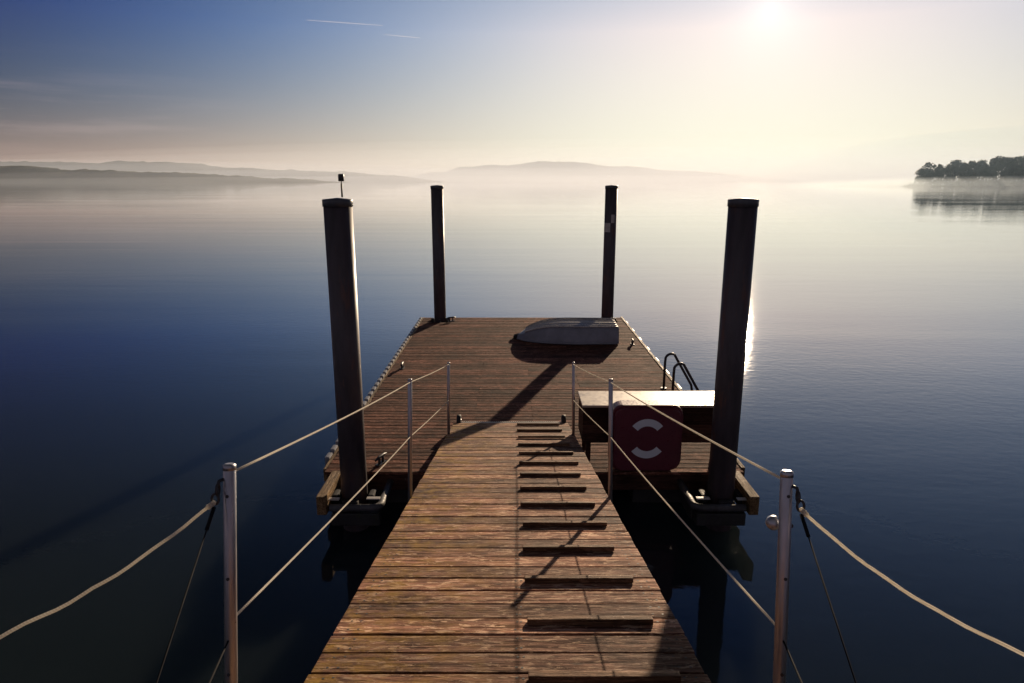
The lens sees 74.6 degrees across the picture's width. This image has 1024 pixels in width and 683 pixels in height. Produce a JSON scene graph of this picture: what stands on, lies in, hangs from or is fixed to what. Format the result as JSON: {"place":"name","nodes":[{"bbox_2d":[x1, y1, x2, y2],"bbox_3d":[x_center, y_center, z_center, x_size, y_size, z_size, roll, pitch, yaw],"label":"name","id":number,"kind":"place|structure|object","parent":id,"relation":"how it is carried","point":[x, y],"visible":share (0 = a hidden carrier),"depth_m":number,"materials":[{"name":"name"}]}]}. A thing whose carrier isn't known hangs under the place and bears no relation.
{"place":"outdoors","nodes":[
{"label":"outdoors","id":0,"kind":"place"},
{"bbox_2d":[0,166,333,182],"bbox_3d":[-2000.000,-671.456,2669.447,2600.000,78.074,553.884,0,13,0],"label":"hills","id":1,"kind":"structure","parent":0,"point":[21,174],"depth_m":2504.86,"materials":[{"name":"earth"},{"name":"foliage"}]},
{"bbox_2d":[0,161,442,181],"bbox_3d":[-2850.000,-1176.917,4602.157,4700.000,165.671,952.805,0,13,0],"label":"hills","id":2,"kind":"structure","parent":0,"point":[159,167],"depth_m":4366.71,"materials":[{"name":"earth"},{"name":"foliage"}]},
{"bbox_2d":[0,182,1023,682],"bbox_3d":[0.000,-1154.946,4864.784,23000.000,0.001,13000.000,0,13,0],"label":"water","id":3,"kind":"structure","parent":0,"point":[166,354],"depth_m":12.58,"materials":[{"name":"blue liquid"}]},
{"bbox_2d":[322,174,368,531],"bbox_3d":[-1.810,0.502,7.439,0.312,4.575,0.312,0,13,0],"label":"mooring pile","id":4,"kind":"object","parent":3,"relation":"in","point":[340,255],"visible":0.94,"depth_m":7.21,"materials":[{"name":"paint"}]},
{"bbox_2d":[430,185,445,321],"bbox_3d":[-1.810,-1.622,16.699,0.312,4.416,0.312,0,13,0],"label":"mooring pile","id":5,"kind":"object","parent":3,"relation":"in","point":[437,214],"visible":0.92,"depth_m":16.45,"materials":[{"name":"paint"}]},
{"bbox_2d":[316,316,759,525],"bbox_3d":[0.263,0.858,12.436,5.255,0.867,10.202,0,13,0],"label":"floating dock","id":6,"kind":"object","parent":3,"relation":"on","point":[498,373],"visible":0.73,"depth_m":10.73,"materials":[{"name":"brown wood"}]},
{"bbox_2d":[210,362,804,682],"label":"gangway","id":7,"kind":"object","parent":6,"relation":"on","point":[509,552],"visible":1,"depth_m":3.50,"materials":[{"name":"brown wood"}]},
{"bbox_2d":[0,500,215,638],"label":"rope","id":8,"kind":"object","parent":7,"relation":"attached to","point":[211,504],"visible":1,"depth_m":1.75,"materials":[{"name":"beige fabric"}]},
{"bbox_2d":[156,507,215,682],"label":"stay wire","id":9,"kind":"object","parent":7,"relation":"attached to","point":[208,525],"visible":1,"depth_m":1.75,"materials":[{"name":"metal"}]},
{"bbox_2d":[209,641,228,682],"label":"stay wire","id":10,"kind":"object","parent":7,"relation":"attached to","point":[219,660],"visible":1,"depth_m":1.88,"materials":[{"name":"metal"}]},
{"bbox_2d":[783,640,802,682],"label":"stay wire","id":11,"kind":"object","parent":7,"relation":"attached to","point":[795,668],"visible":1,"depth_m":1.87,"materials":[{"name":"metal"}]},
{"bbox_2d":[800,514,856,682],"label":"stay wire","id":12,"kind":"object","parent":7,"relation":"attached to","point":[806,530],"visible":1,"depth_m":1.76,"materials":[{"name":"metal"}]},
{"bbox_2d":[799,507,1023,656],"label":"rope","id":13,"kind":"object","parent":7,"relation":"attached to","point":[804,512],"visible":1,"depth_m":1.75,"materials":[{"name":"beige fabric"}]},
{"bbox_2d":[513,317,618,344],"bbox_3d":[1.166,-0.258,14.906,2.272,0.393,1.312,0,13,1],"label":"dinghy","id":14,"kind":"object","parent":6,"relation":"on","point":[581,331],"visible":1,"depth_m":14.41,"materials":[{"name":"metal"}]},
{"bbox_2d":[578,391,713,459],"bbox_3d":[1.812,1.073,8.541,1.915,0.745,0.580,0,13,0],"label":"storage chest","id":15,"kind":"object","parent":6,"relation":"on","point":[696,407],"visible":0.39,"depth_m":8.30,"materials":[{"name":"paint"}]},
{"bbox_2d":[613,400,682,470],"bbox_3d":[1.600,1.133,8.097,0.850,0.835,0.282,0,13,0],"label":"lifebuoy cabinet","id":16,"kind":"object","parent":6,"relation":"on","point":[646,438],"visible":0.94,"depth_m":7.96,"materials":[{"name":"red plastic"}]},
{"bbox_2d":[661,353,699,390],"bbox_3d":[2.805,1.192,11.119,0.590,1.920,0.720,0,13,0],"label":"swimming ladder","id":17,"kind":"object","parent":6,"relation":"attached to","point":[679,363],"visible":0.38,"depth_m":11.19,"materials":[{"name":"metal"}]},
{"bbox_2d":[601,185,617,317],"bbox_3d":[2.400,-1.622,16.698,0.312,4.416,0.313,0,13,0],"label":"mooring pile","id":18,"kind":"object","parent":3,"relation":"in","point":[610,219],"visible":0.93,"depth_m":16.44,"materials":[{"name":"paint"}]},
{"bbox_2d":[706,198,758,531],"bbox_3d":[2.400,0.619,7.467,0.312,4.336,0.312,0,13,0],"label":"mooring pile","id":19,"kind":"object","parent":3,"relation":"in","point":[737,278],"visible":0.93,"depth_m":7.22,"materials":[{"name":"paint"}]},
{"bbox_2d":[0,0,1023,181],"label":"sky","id":20,"kind":"structure","parent":0,"point":[804,90],"materials":[{"name":"blue"}]},
{"bbox_2d":[410,161,813,181],"bbox_3d":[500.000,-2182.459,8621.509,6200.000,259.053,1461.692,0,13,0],"label":"hills","id":21,"kind":"structure","parent":0,"point":[547,171],"depth_m":8094.35,"materials":[{"name":"earth"},{"name":"foliage"}]},
{"bbox_2d":[903,185,1023,186],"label":"shore","id":22,"kind":"structure","parent":0,"point":[965,186],"depth_m":513.14,"materials":[{"name":"grey soil"}]},
{"bbox_2d":[914,170,923,182],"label":"tree","id":23,"kind":"object","parent":22,"relation":"on","point":[916,172],"visible":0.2,"depth_m":528.66,"materials":[{"name":"plant"}]},
{"bbox_2d":[916,169,926,183],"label":"tree","id":24,"kind":"object","parent":22,"relation":"on","point":[921,178],"visible":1,"depth_m":517.17,"materials":[{"name":"grey plant"}]},
{"bbox_2d":[920,162,933,182],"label":"tree","id":25,"kind":"object","parent":22,"relation":"on","point":[928,165],"visible":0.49,"depth_m":526.79,"materials":[{"name":"plant"}]},
{"bbox_2d":[925,169,932,182],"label":"tree","id":26,"kind":"object","parent":22,"relation":"on","point":[928,176],"visible":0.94,"depth_m":518.48,"materials":[{"name":"grey plant"}]},
{"bbox_2d":[929,163,937,180],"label":"tree","id":27,"kind":"object","parent":22,"relation":"on","point":[933,167],"visible":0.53,"depth_m":525.80,"materials":[{"name":"green plant"}]},
{"bbox_2d":[934,164,945,185],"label":"tree","id":28,"kind":"object","parent":22,"relation":"on","point":[940,172],"visible":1,"depth_m":513.67,"materials":[{"name":"plant"}]},
{"bbox_2d":[944,164,955,185],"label":"tree","id":29,"kind":"object","parent":22,"relation":"on","point":[948,170],"visible":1,"depth_m":511.82,"materials":[{"name":"plant"}]},
{"bbox_2d":[949,165,959,185],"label":"tree","id":30,"kind":"object","parent":22,"relation":"on","point":[956,173],"visible":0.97,"depth_m":511.31,"materials":[{"name":"grey plant"}]},
{"bbox_2d":[950,160,962,185],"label":"tree","id":31,"kind":"object","parent":22,"relation":"on","point":[958,163],"visible":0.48,"depth_m":525.03,"materials":[{"name":"grey plant"}]},
{"bbox_2d":[958,167,966,184],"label":"tree","id":32,"kind":"object","parent":22,"relation":"on","point":[961,170],"visible":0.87,"depth_m":514.94,"materials":[{"name":"grey plant"}]},
{"bbox_2d":[904,178,1023,186],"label":"undergrowth","id":33,"kind":"object","parent":22,"relation":"on","point":[988,182],"visible":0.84,"depth_m":516.66,"materials":[{"name":"plant"}]},
{"bbox_2d":[958,160,979,185],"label":"tree","id":34,"kind":"object","parent":22,"relation":"on","point":[971,173],"visible":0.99,"depth_m":511.41,"materials":[{"name":"plant"}]},
{"bbox_2d":[967,162,979,185],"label":"tree","id":35,"kind":"object","parent":22,"relation":"on","point":[974,170],"visible":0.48,"depth_m":514.85,"materials":[{"name":"plant"}]},
{"bbox_2d":[976,159,984,185],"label":"tree","id":36,"kind":"object","parent":22,"relation":"on","point":[981,161],"visible":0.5,"depth_m":523.01,"materials":[{"name":"green plant"}]},
{"bbox_2d":[979,164,990,185],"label":"tree","id":37,"kind":"object","parent":22,"relation":"on","point":[985,172],"visible":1,"depth_m":513.25,"materials":[{"name":"plant"}]},
{"bbox_2d":[987,160,996,179],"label":"tree","id":38,"kind":"object","parent":22,"relation":"on","point":[990,177],"visible":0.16,"depth_m":527.69,"materials":[{"name":"green plant"}]},
{"bbox_2d":[989,157,1004,185],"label":"tree","id":39,"kind":"object","parent":22,"relation":"on","point":[995,165],"visible":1,"depth_m":508.81,"materials":[{"name":"plant"}]},
{"bbox_2d":[988,156,1007,185],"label":"tree","id":40,"kind":"object","parent":22,"relation":"on","point":[998,160],"visible":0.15,"depth_m":525.54,"materials":[{"name":"plant"}]},
{"bbox_2d":[998,156,1012,184],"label":"tree","id":41,"kind":"object","parent":22,"relation":"on","point":[1008,164],"visible":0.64,"depth_m":508.16,"materials":[{"name":"plant"}]},
{"bbox_2d":[1004,158,1015,185],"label":"tree","id":42,"kind":"object","parent":22,"relation":"on","point":[1011,160],"visible":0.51,"depth_m":511.00,"materials":[{"name":"green plant"}]},
{"bbox_2d":[1004,156,1023,182],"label":"tree","id":43,"kind":"object","parent":22,"relation":"on","point":[1017,174],"visible":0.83,"depth_m":510.41,"materials":[{"name":"green plant"}]}
]}

